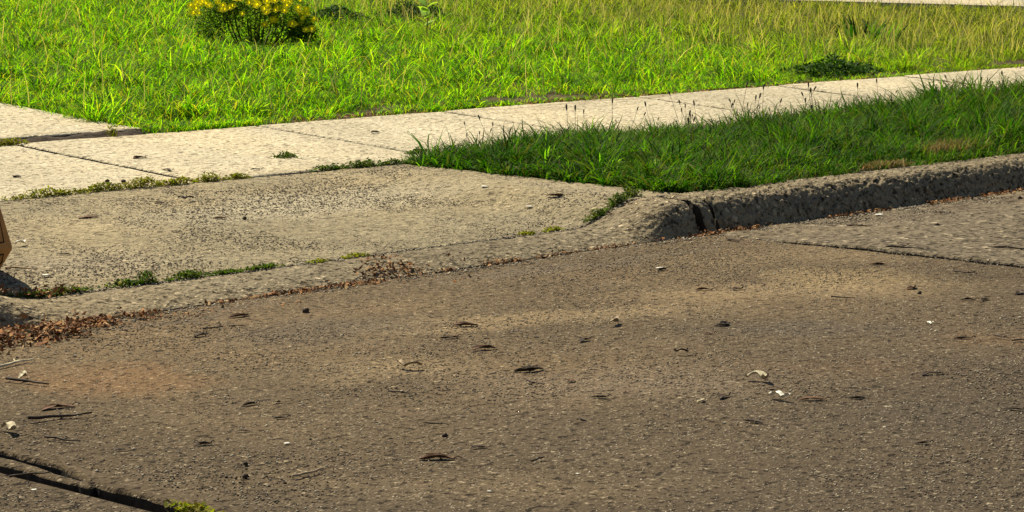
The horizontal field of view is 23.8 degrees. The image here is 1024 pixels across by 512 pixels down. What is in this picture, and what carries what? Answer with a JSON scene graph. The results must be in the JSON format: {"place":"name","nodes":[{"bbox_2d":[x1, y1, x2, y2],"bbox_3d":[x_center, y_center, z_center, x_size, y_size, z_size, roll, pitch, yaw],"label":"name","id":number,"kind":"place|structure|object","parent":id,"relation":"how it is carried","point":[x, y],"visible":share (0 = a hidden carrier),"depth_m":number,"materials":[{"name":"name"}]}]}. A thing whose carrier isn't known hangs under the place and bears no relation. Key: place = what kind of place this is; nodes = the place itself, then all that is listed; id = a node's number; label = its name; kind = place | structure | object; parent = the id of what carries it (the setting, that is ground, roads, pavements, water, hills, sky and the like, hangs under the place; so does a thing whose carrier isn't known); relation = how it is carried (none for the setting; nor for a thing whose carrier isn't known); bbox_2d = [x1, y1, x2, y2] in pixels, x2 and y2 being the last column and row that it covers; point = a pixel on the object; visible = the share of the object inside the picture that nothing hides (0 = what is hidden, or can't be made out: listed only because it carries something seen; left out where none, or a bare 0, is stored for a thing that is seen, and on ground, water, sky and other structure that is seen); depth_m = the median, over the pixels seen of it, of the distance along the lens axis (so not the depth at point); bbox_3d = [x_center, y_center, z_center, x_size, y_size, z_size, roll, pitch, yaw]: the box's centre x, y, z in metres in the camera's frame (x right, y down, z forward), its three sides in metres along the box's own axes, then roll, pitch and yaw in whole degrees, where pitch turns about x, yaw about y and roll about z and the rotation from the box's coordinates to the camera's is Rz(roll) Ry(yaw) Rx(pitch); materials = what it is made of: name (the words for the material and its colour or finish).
{"place":"outdoors","nodes":[
{"label":"outdoors","id":0,"kind":"place"},
{"bbox_2d":[18,370,26,377],"bbox_3d":[-1.776,0.430,8.832,0.026,0.017,0.088,0,7,-1],"label":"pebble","id":1,"kind":"object","parent":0,"point":[22,373],"visible":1,"depth_m":8.83,"materials":[{"name":"beige stone"}]},
{"bbox_2d":[0,102,140,138],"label":"driveway","id":2,"kind":"structure","parent":0,"point":[18,121],"depth_m":16.05,"materials":[{"name":"concrete"}]},
{"bbox_2d":[0,164,678,298],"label":"driveway apron","id":3,"kind":"object","parent":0,"point":[328,227],"visible":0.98,"depth_m":12.79,"materials":[{"name":"concrete"}]},
{"bbox_2d":[0,209,11,268],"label":"brown bin","id":4,"kind":"object","parent":3,"relation":"on","point":[5,246],"visible":1,"depth_m":10.81,"materials":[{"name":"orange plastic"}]},
{"bbox_2d":[12,239,25,243],"bbox_3d":[-2.359,-0.068,11.667,0.032,0.018,0.086,5,9,36],"label":"dry husk","id":5,"kind":"object","parent":3,"relation":"on","point":[21,241],"visible":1,"depth_m":11.66,"materials":[{"name":"beige plant"}]},
{"bbox_2d":[5,266,37,269],"bbox_3d":[-2.229,0.052,11.065,0.166,0.016,0.028,2,8,16],"label":"stick","id":6,"kind":"object","parent":3,"relation":"on","point":[8,267],"visible":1,"depth_m":11.06,"materials":[{"name":"brown wood"}]},
{"bbox_2d":[0,288,77,298],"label":"weed tuft","id":7,"kind":"object","parent":3,"relation":"on","point":[20,294],"visible":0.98,"depth_m":10.45,"materials":[{"name":"green plant"}]},
{"bbox_2d":[54,285,93,294],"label":"weed tuft","id":8,"kind":"object","parent":3,"relation":"on","point":[86,288],"visible":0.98,"depth_m":10.63,"materials":[{"name":"green plant"}]},
{"bbox_2d":[78,215,97,218],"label":"fallen leaf","id":9,"kind":"object","parent":3,"relation":"on","point":[87,216],"visible":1,"depth_m":12.56,"materials":[{"name":"brown plant"}]},
{"bbox_2d":[99,278,157,287],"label":"weed tuft","id":10,"kind":"object","parent":3,"relation":"on","point":[128,282],"visible":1,"depth_m":10.81,"materials":[{"name":"green plant"}]},
{"bbox_2d":[124,174,165,187],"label":"weed tuft","id":11,"kind":"object","parent":3,"relation":"on","point":[143,181],"visible":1,"depth_m":13.66,"materials":[{"name":"green plant"}]},
{"bbox_2d":[135,270,159,283],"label":"weed tuft","id":12,"kind":"object","parent":3,"relation":"on","point":[147,275],"visible":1,"depth_m":10.90,"materials":[{"name":"green plant"}]},
{"bbox_2d":[157,175,197,185],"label":"weed tuft","id":13,"kind":"object","parent":3,"relation":"on","point":[171,181],"visible":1,"depth_m":13.83,"materials":[{"name":"green plant"}]},
{"bbox_2d":[160,269,209,282],"bbox_3d":[-1.473,0.085,11.063,0.081,0.050,0.281,7,10,43],"label":"weed tuft","id":14,"kind":"object","parent":3,"relation":"on","point":[193,273],"visible":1,"depth_m":11.04,"materials":[{"name":"green plant"}]},
{"bbox_2d":[195,171,224,181],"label":"weed tuft","id":15,"kind":"object","parent":3,"relation":"on","point":[208,178],"visible":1,"depth_m":14.00,"materials":[{"name":"green plant"}]},
{"bbox_2d":[203,268,241,276],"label":"weed tuft","id":16,"kind":"object","parent":3,"relation":"on","point":[222,272],"visible":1,"depth_m":11.20,"materials":[{"name":"green plant"}]},
{"bbox_2d":[225,172,253,179],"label":"weed tuft","id":17,"kind":"object","parent":3,"relation":"on","point":[236,175],"visible":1,"depth_m":14.15,"materials":[{"name":"green plant"}]},
{"bbox_2d":[235,261,285,271],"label":"weed tuft","id":18,"kind":"object","parent":3,"relation":"on","point":[259,266],"visible":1,"depth_m":11.37,"materials":[{"name":"green plant"}]},
{"bbox_2d":[306,162,349,171],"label":"weed tuft","id":19,"kind":"object","parent":3,"relation":"on","point":[325,168],"visible":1,"depth_m":14.67,"materials":[{"name":"green plant"}]},
{"bbox_2d":[341,252,370,258],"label":"weed tuft","id":20,"kind":"object","parent":3,"relation":"on","point":[357,254],"visible":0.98,"depth_m":11.81,"materials":[{"name":"green plant"}]},
{"bbox_2d":[340,157,381,169],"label":"weed tuft","id":21,"kind":"object","parent":3,"relation":"on","point":[368,162],"visible":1,"depth_m":14.84,"materials":[{"name":"green plant"}]},
{"bbox_2d":[370,158,408,166],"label":"weed tuft","id":22,"kind":"object","parent":3,"relation":"on","point":[388,162],"visible":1,"depth_m":15.01,"materials":[{"name":"green plant"}]},
{"bbox_2d":[517,230,534,235],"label":"weed tuft","id":23,"kind":"object","parent":3,"relation":"on","point":[523,233],"visible":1,"depth_m":12.68,"materials":[{"name":"green plant"}]},
{"bbox_2d":[542,226,563,232],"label":"weed tuft","id":24,"kind":"object","parent":3,"relation":"on","point":[555,228],"visible":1,"depth_m":12.84,"materials":[{"name":"green plant"}]},
{"bbox_2d":[546,193,570,195],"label":"fallen leaf","id":25,"kind":"object","parent":3,"relation":"on","point":[557,194],"visible":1,"depth_m":13.53,"materials":[{"name":"brown plant"}]},
{"bbox_2d":[581,207,611,222],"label":"weed tuft","id":26,"kind":"object","parent":3,"relation":"on","point":[601,212],"visible":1,"depth_m":13.11,"materials":[{"name":"green plant"}]},
{"bbox_2d":[606,191,631,207],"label":"weed tuft","id":27,"kind":"object","parent":3,"relation":"on","point":[618,197],"visible":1,"depth_m":13.24,"materials":[{"name":"green plant"}]},
{"bbox_2d":[621,186,643,196],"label":"weed tuft","id":28,"kind":"object","parent":3,"relation":"on","point":[629,191],"visible":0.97,"depth_m":13.39,"materials":[{"name":"green plant"}]},
{"bbox_2d":[0,197,700,330],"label":"lowered kerb","id":29,"kind":"structure","parent":0,"point":[647,219],"depth_m":11.53,"materials":[{"name":"concrete"}]},
{"bbox_2d":[305,258,330,262],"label":"weed tuft","id":30,"kind":"object","parent":29,"relation":"on","point":[320,260],"visible":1,"depth_m":11.62,"materials":[{"name":"green plant"}]},
{"bbox_2d":[0,235,1023,511],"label":"road","id":31,"kind":"structure","parent":0,"point":[614,415],"depth_m":8.53,"materials":[{"name":"asphalt"}]},
{"bbox_2d":[1,421,16,429],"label":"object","id":32,"kind":"object","parent":31,"relation":"on","point":[11,425],"visible":1,"depth_m":7.90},
{"bbox_2d":[0,358,34,366],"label":"twig","id":33,"kind":"object","parent":31,"relation":"on","point":[8,364],"visible":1,"depth_m":9.13,"materials":[{"name":"beige wood"}]},
{"bbox_2d":[5,376,48,384],"bbox_3d":[-1.738,0.447,8.751,0.199,0.013,0.031,4,9,30],"label":"stick","id":34,"kind":"object","parent":31,"relation":"on","point":[18,379],"visible":1,"depth_m":8.76,"materials":[{"name":"brown wood"}]},
{"bbox_2d":[9,470,49,477],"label":"twig","id":35,"kind":"object","parent":31,"relation":"on","point":[14,475],"visible":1,"depth_m":7.24,"materials":[{"name":"brown wood"}]},
{"bbox_2d":[27,409,91,418],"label":"twig","id":36,"kind":"object","parent":31,"relation":"on","point":[49,416],"visible":1,"depth_m":8.12,"materials":[{"name":"brown wood"}]},
{"bbox_2d":[41,402,78,410],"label":"fallen leaf","id":37,"kind":"object","parent":31,"relation":"on","point":[47,406],"visible":1,"depth_m":8.30,"materials":[{"name":"brown plant"}]},
{"bbox_2d":[44,435,79,441],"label":"twig","id":38,"kind":"object","parent":31,"relation":"on","point":[57,437],"visible":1,"depth_m":7.75,"materials":[{"name":"brown wood"}]},
{"bbox_2d":[163,498,224,511],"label":"weed tuft","id":39,"kind":"object","parent":31,"relation":"on","point":[185,506],"visible":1,"depth_m":6.79,"materials":[{"name":"green plant"}]},
{"bbox_2d":[194,332,208,336],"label":"fallen leaf","id":40,"kind":"object","parent":31,"relation":"on","point":[199,334],"visible":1,"depth_m":9.80,"materials":[{"name":"brown plant"}]},
{"bbox_2d":[196,439,214,445],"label":"fallen leaf","id":41,"kind":"object","parent":31,"relation":"on","point":[203,442],"visible":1,"depth_m":7.71,"materials":[{"name":"brown plant"}]},
{"bbox_2d":[203,325,222,329],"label":"stem","id":42,"kind":"object","parent":31,"relation":"on","point":[218,326],"visible":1,"depth_m":9.94,"materials":[{"name":"brown plant"}]},
{"bbox_2d":[228,313,247,317],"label":"fallen leaf","id":43,"kind":"object","parent":31,"relation":"on","point":[237,314],"visible":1,"depth_m":10.29,"materials":[{"name":"brown plant"}]},
{"bbox_2d":[242,400,259,405],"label":"fallen leaf","id":44,"kind":"object","parent":31,"relation":"on","point":[247,403],"visible":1,"depth_m":8.36,"materials":[{"name":"brown plant"}]},
{"bbox_2d":[302,308,309,312],"bbox_3d":[-0.882,0.236,10.409,0.033,0.032,0.026,0,7,0],"label":"nut husk","id":45,"kind":"object","parent":31,"relation":"on","point":[305,310],"visible":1,"depth_m":10.40,"materials":[{"name":"black plant"}]},
{"bbox_2d":[292,467,323,476],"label":"twig","id":46,"kind":"object","parent":31,"relation":"on","point":[300,474],"visible":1,"depth_m":7.26,"materials":[{"name":"beige wood"}]},
{"bbox_2d":[388,389,415,393],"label":"twig","id":47,"kind":"object","parent":31,"relation":"on","point":[389,390],"visible":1,"depth_m":8.54,"materials":[{"name":"brown wood"}]},
{"bbox_2d":[397,359,422,366],"bbox_3d":[-0.385,0.400,9.050,0.100,0.022,0.046,1,8,10],"label":"dry husk","id":48,"kind":"object","parent":31,"relation":"on","point":[403,362],"visible":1,"depth_m":9.05,"materials":[{"name":"beige plant"}]},
{"bbox_2d":[423,421,448,424],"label":"twig","id":49,"kind":"object","parent":31,"relation":"on","point":[434,423],"visible":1,"depth_m":8.00,"materials":[{"name":"brown wood"}]},
{"bbox_2d":[418,453,462,458],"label":"fallen leaf","id":50,"kind":"object","parent":31,"relation":"on","point":[432,455],"visible":1,"depth_m":7.49,"materials":[{"name":"brown plant"}]},
{"bbox_2d":[439,333,460,337],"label":"fallen leaf","id":51,"kind":"object","parent":31,"relation":"on","point":[449,336],"visible":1,"depth_m":9.75,"materials":[{"name":"brown plant"}]},
{"bbox_2d":[452,321,478,325],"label":"fallen leaf","id":52,"kind":"object","parent":31,"relation":"on","point":[462,323],"visible":1,"depth_m":10.05,"materials":[{"name":"brown plant"}]},
{"bbox_2d":[470,445,487,448],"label":"fallen leaf","id":53,"kind":"object","parent":31,"relation":"on","point":[474,446],"visible":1,"depth_m":7.66,"materials":[{"name":"brown plant"}]},
{"bbox_2d":[472,345,496,349],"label":"fallen leaf","id":54,"kind":"object","parent":31,"relation":"on","point":[483,346],"visible":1,"depth_m":9.48,"materials":[{"name":"brown plant"}]},
{"bbox_2d":[0,164,1023,511],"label":"loose grit","id":55,"kind":"object","parent":31,"relation":"on","point":[636,246],"visible":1,"depth_m":9.97,"materials":[{"name":"gravel"}]},
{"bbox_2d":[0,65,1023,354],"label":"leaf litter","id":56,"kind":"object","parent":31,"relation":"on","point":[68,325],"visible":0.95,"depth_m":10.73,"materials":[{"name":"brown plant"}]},
{"bbox_2d":[514,365,542,371],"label":"fallen leaf","id":57,"kind":"object","parent":31,"relation":"on","point":[529,368],"visible":1,"depth_m":9.00,"materials":[{"name":"brown plant"}]},
{"bbox_2d":[525,378,543,384],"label":"twig","id":58,"kind":"object","parent":31,"relation":"on","point":[526,379],"visible":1,"depth_m":8.73,"materials":[{"name":"brown wood"}]},
{"bbox_2d":[531,456,544,461],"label":"twig","id":59,"kind":"object","parent":31,"relation":"on","point":[539,457],"visible":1,"depth_m":7.46,"materials":[{"name":"brown wood"}]},
{"bbox_2d":[579,336,592,341],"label":"fallen leaf","id":60,"kind":"object","parent":31,"relation":"on","point":[581,339],"visible":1,"depth_m":9.68,"materials":[{"name":"brown plant"}]},
{"bbox_2d":[591,394,611,397],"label":"fallen leaf","id":61,"kind":"object","parent":31,"relation":"on","point":[598,396],"visible":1,"depth_m":8.49,"materials":[{"name":"brown plant"}]},
{"bbox_2d":[607,315,618,323],"bbox_3d":[0.425,0.264,10.084,0.034,0.023,0.110,3,8,18],"label":"dry husk","id":62,"kind":"object","parent":31,"relation":"on","point":[615,319],"visible":1,"depth_m":10.07,"materials":[{"name":"beige plant"}]},
{"bbox_2d":[674,347,689,351],"bbox_3d":[0.654,0.362,9.360,0.068,0.014,0.029,-1,8,-11],"label":"dry husk","id":63,"kind":"object","parent":31,"relation":"on","point":[687,349],"visible":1,"depth_m":9.36,"materials":[{"name":"brown plant"}]},
{"bbox_2d":[696,287,716,289],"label":"fallen leaf","id":64,"kind":"object","parent":31,"relation":"on","point":[700,288],"visible":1,"depth_m":11.07,"materials":[{"name":"brown plant"}]},
{"bbox_2d":[714,320,735,325],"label":"fallen leaf","id":65,"kind":"object","parent":31,"relation":"on","point":[722,323],"visible":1,"depth_m":10.06,"materials":[{"name":"brown plant"}]},
{"bbox_2d":[718,392,731,398],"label":"fallen leaf","id":66,"kind":"object","parent":31,"relation":"on","point":[720,396],"visible":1,"depth_m":8.50,"materials":[{"name":"brown plant"}]},
{"bbox_2d":[744,418,762,422],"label":"fallen leaf","id":67,"kind":"object","parent":31,"relation":"on","point":[754,420],"visible":1,"depth_m":8.06,"materials":[{"name":"brown plant"}]},
{"bbox_2d":[769,391,790,397],"bbox_3d":[0.927,0.480,8.451,0.025,0.020,0.097,-7,10,-42],"label":"bark strip","id":68,"kind":"object","parent":31,"relation":"on","point":[781,394],"visible":1,"depth_m":8.45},
{"bbox_2d":[799,396,831,399],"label":"fallen leaf","id":69,"kind":"object","parent":31,"relation":"on","point":[809,397],"visible":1,"depth_m":8.45,"materials":[{"name":"brown plant"}]},
{"bbox_2d":[831,295,853,297],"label":"twig","id":70,"kind":"object","parent":31,"relation":"on","point":[841,296],"visible":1,"depth_m":10.80,"materials":[{"name":"brown wood"}]},
{"bbox_2d":[848,396,864,397],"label":"fallen leaf","id":71,"kind":"object","parent":31,"relation":"on","point":[856,397],"visible":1,"depth_m":8.48,"materials":[{"name":"brown plant"}]},
{"bbox_2d":[914,439,933,442],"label":"fallen leaf","id":72,"kind":"object","parent":31,"relation":"on","point":[924,441],"visible":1,"depth_m":7.72,"materials":[{"name":"brown plant"}]},
{"bbox_2d":[922,371,940,375],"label":"fallen leaf","id":73,"kind":"object","parent":31,"relation":"on","point":[925,372],"visible":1,"depth_m":8.94,"materials":[{"name":"brown plant"}]},
{"bbox_2d":[954,335,975,338],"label":"fallen leaf","id":74,"kind":"object","parent":31,"relation":"on","point":[961,337],"visible":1,"depth_m":9.73,"materials":[{"name":"brown plant"}]},
{"bbox_2d":[952,270,977,273],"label":"twig","id":75,"kind":"object","parent":31,"relation":"on","point":[965,272],"visible":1,"depth_m":11.58,"materials":[{"name":"brown wood"}]},
{"bbox_2d":[960,297,978,299],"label":"fallen leaf","id":76,"kind":"object","parent":31,"relation":"on","point":[967,298],"visible":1,"depth_m":10.75,"materials":[{"name":"brown plant"}]},
{"bbox_2d":[1002,407,1023,409],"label":"fallen leaf","id":77,"kind":"object","parent":31,"relation":"on","point":[1013,408],"visible":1,"depth_m":8.28,"materials":[{"name":"brown plant"}]},
{"bbox_2d":[0,67,1023,200],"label":"sidewalk","id":78,"kind":"structure","parent":0,"point":[223,151],"depth_m":16.16,"materials":[{"name":"concrete"}]},
{"bbox_2d":[0,137,28,145],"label":"weed tuft","id":79,"kind":"object","parent":78,"relation":"on","point":[8,142],"visible":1,"depth_m":15.15,"materials":[{"name":"green plant"}]},
{"bbox_2d":[1,185,98,200],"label":"weed tuft","id":80,"kind":"object","parent":78,"relation":"on","point":[60,192],"visible":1,"depth_m":13.19,"materials":[{"name":"green plant"}]},
{"bbox_2d":[0,128,148,145],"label":"sidewalk crack","id":81,"kind":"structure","parent":78,"relation":"in","point":[137,131],"depth_m":15.69,"materials":[{"name":"grey concrete"}]},
{"bbox_2d":[105,125,117,136],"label":"weed tuft","id":82,"kind":"object","parent":81,"relation":"on","point":[112,132],"visible":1,"depth_m":15.77,"materials":[{"name":"green plant"}]},
{"bbox_2d":[77,182,139,193],"bbox_3d":[-2.250,-0.389,13.505,0.082,0.061,0.422,7,10,43],"label":"weed tuft","id":83,"kind":"object","parent":78,"relation":"on","point":[92,187],"visible":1,"depth_m":13.49,"materials":[{"name":"green plant"}]},
{"bbox_2d":[272,151,300,158],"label":"weed tuft","id":84,"kind":"object","parent":78,"relation":"on","point":[286,154],"visible":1,"depth_m":15.11,"materials":[{"name":"green plant"}]},
{"bbox_2d":[404,146,427,153],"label":"weed tuft","id":85,"kind":"object","parent":78,"relation":"on","point":[417,149],"visible":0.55,"depth_m":15.57,"materials":[{"name":"green plant"}]},
{"bbox_2d":[0,0,1023,133],"bbox_3d":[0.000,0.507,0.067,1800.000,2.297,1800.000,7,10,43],"label":"ground","id":86,"kind":"structure","parent":0,"point":[548,95],"depth_m":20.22,"materials":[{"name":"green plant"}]},
{"bbox_2d":[185,0,319,44],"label":"flowering bush","id":87,"kind":"object","parent":86,"relation":"on","point":[298,27],"visible":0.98,"depth_m":22.51,"materials":[{"name":"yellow plant"}]},
{"bbox_2d":[294,4,373,25],"bbox_3d":[-1.846,-2.523,25.442,0.565,0.224,0.731,7,10,43],"label":"leafy weed","id":88,"kind":"object","parent":86,"relation":"on","point":[333,10],"visible":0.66,"depth_m":25.37,"materials":[{"name":"green plant"}]},
{"bbox_2d":[375,0,459,20],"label":"leafy weed","id":89,"kind":"object","parent":86,"relation":"on","point":[415,10],"visible":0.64,"depth_m":26.46,"materials":[{"name":"green plant"}]},
{"bbox_2d":[417,0,438,31],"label":"leafy seedling","id":90,"kind":"object","parent":86,"relation":"on","point":[425,11],"visible":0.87,"depth_m":24.24,"materials":[{"name":"green plant"}]},
{"bbox_2d":[0,76,1022,511],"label":"joint faces","id":91,"kind":"object","parent":86,"relation":"on","point":[140,502],"visible":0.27,"depth_m":7.43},
{"bbox_2d":[778,53,888,77],"bbox_3d":[2.950,-1.744,22.224,0.598,0.228,0.986,7,10,43],"label":"leafy weed","id":92,"kind":"object","parent":86,"relation":"on","point":[850,67],"visible":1,"depth_m":22.09,"materials":[{"name":"green plant"}]},
{"bbox_2d":[814,13,907,40],"bbox_3d":[3.894,-2.507,26.591,1.029,0.316,1.102,-1,8,-8],"label":"leafy weed","id":93,"kind":"object","parent":86,"relation":"on","point":[872,30],"visible":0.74,"depth_m":26.59,"materials":[{"name":"green plant"}]},
{"bbox_2d":[666,195,716,232],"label":"broken kerb","id":94,"kind":"structure","parent":0,"point":[708,219],"depth_m":13.26,"materials":[{"name":"concrete"}]},
{"bbox_2d":[399,66,1023,193],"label":"verge ground","id":95,"kind":"structure","parent":0,"point":[862,170],"depth_m":14.98,"materials":[{"name":"green plant"}]},
{"bbox_2d":[528,144,564,162],"bbox_3d":[0.234,-0.614,14.788,0.259,0.173,0.294,-5,9,-34],"label":"grass clump","id":96,"kind":"object","parent":95,"relation":"on","point":[544,154],"visible":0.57,"depth_m":14.80,"materials":[{"name":"green plant"}]},
{"bbox_2d":[857,157,914,168],"bbox_3d":[2.323,-0.582,15.113,0.253,0.055,0.479,7,10,43],"label":"dead grass tuft","id":97,"kind":"object","parent":95,"relation":"on","point":[895,163],"visible":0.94,"depth_m":15.06,"materials":[{"name":"brown plant"}]},
{"bbox_2d":[915,135,989,154],"bbox_3d":[2.862,-0.725,15.872,0.352,0.137,0.800,7,10,43],"label":"dead grass tuft","id":98,"kind":"object","parent":95,"relation":"on","point":[937,147],"visible":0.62,"depth_m":15.82,"materials":[{"name":"brown plant"}]},
{"bbox_2d":[743,370,768,378],"bbox_3d":[0.893,0.431,8.804,0.105,0.025,0.054,6,10,38],"label":"bark strip","id":99,"kind":"object","parent":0,"point":[763,374],"visible":1,"depth_m":8.81,"materials":[{"name":"beige wood"}]},
{"bbox_2d":[638,0,1023,9],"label":"driveway","id":100,"kind":"structure","parent":0,"point":[971,3],"depth_m":32.76,"materials":[{"name":"concrete"}]},
{"bbox_2d":[679,152,1023,231],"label":"kerb","id":101,"kind":"structure","parent":0,"point":[792,201],"depth_m":14.33,"materials":[{"name":"concrete"}]},
{"bbox_2d":[716,191,1023,266],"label":"flaking road","id":102,"kind":"structure","parent":0,"point":[977,231],"depth_m":13.16,"materials":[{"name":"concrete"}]},
{"bbox_2d":[846,224,871,225],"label":"twig","id":103,"kind":"object","parent":102,"relation":"on","point":[856,225],"visible":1,"depth_m":13.47,"materials":[{"name":"brown wood"}]},
{"bbox_2d":[886,244,923,248],"bbox_3d":[2.024,-0.051,12.511,0.202,0.020,0.040,3,8,25],"label":"stick","id":104,"kind":"object","parent":102,"relation":"on","point":[902,246],"visible":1,"depth_m":12.51,"materials":[{"name":"brown wood"}]},
{"bbox_2d":[994,246,1023,248],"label":"stick","id":105,"kind":"object","parent":102,"relation":"on","point":[1007,247],"visible":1,"depth_m":12.50,"materials":[{"name":"brown wood"}]}
]}

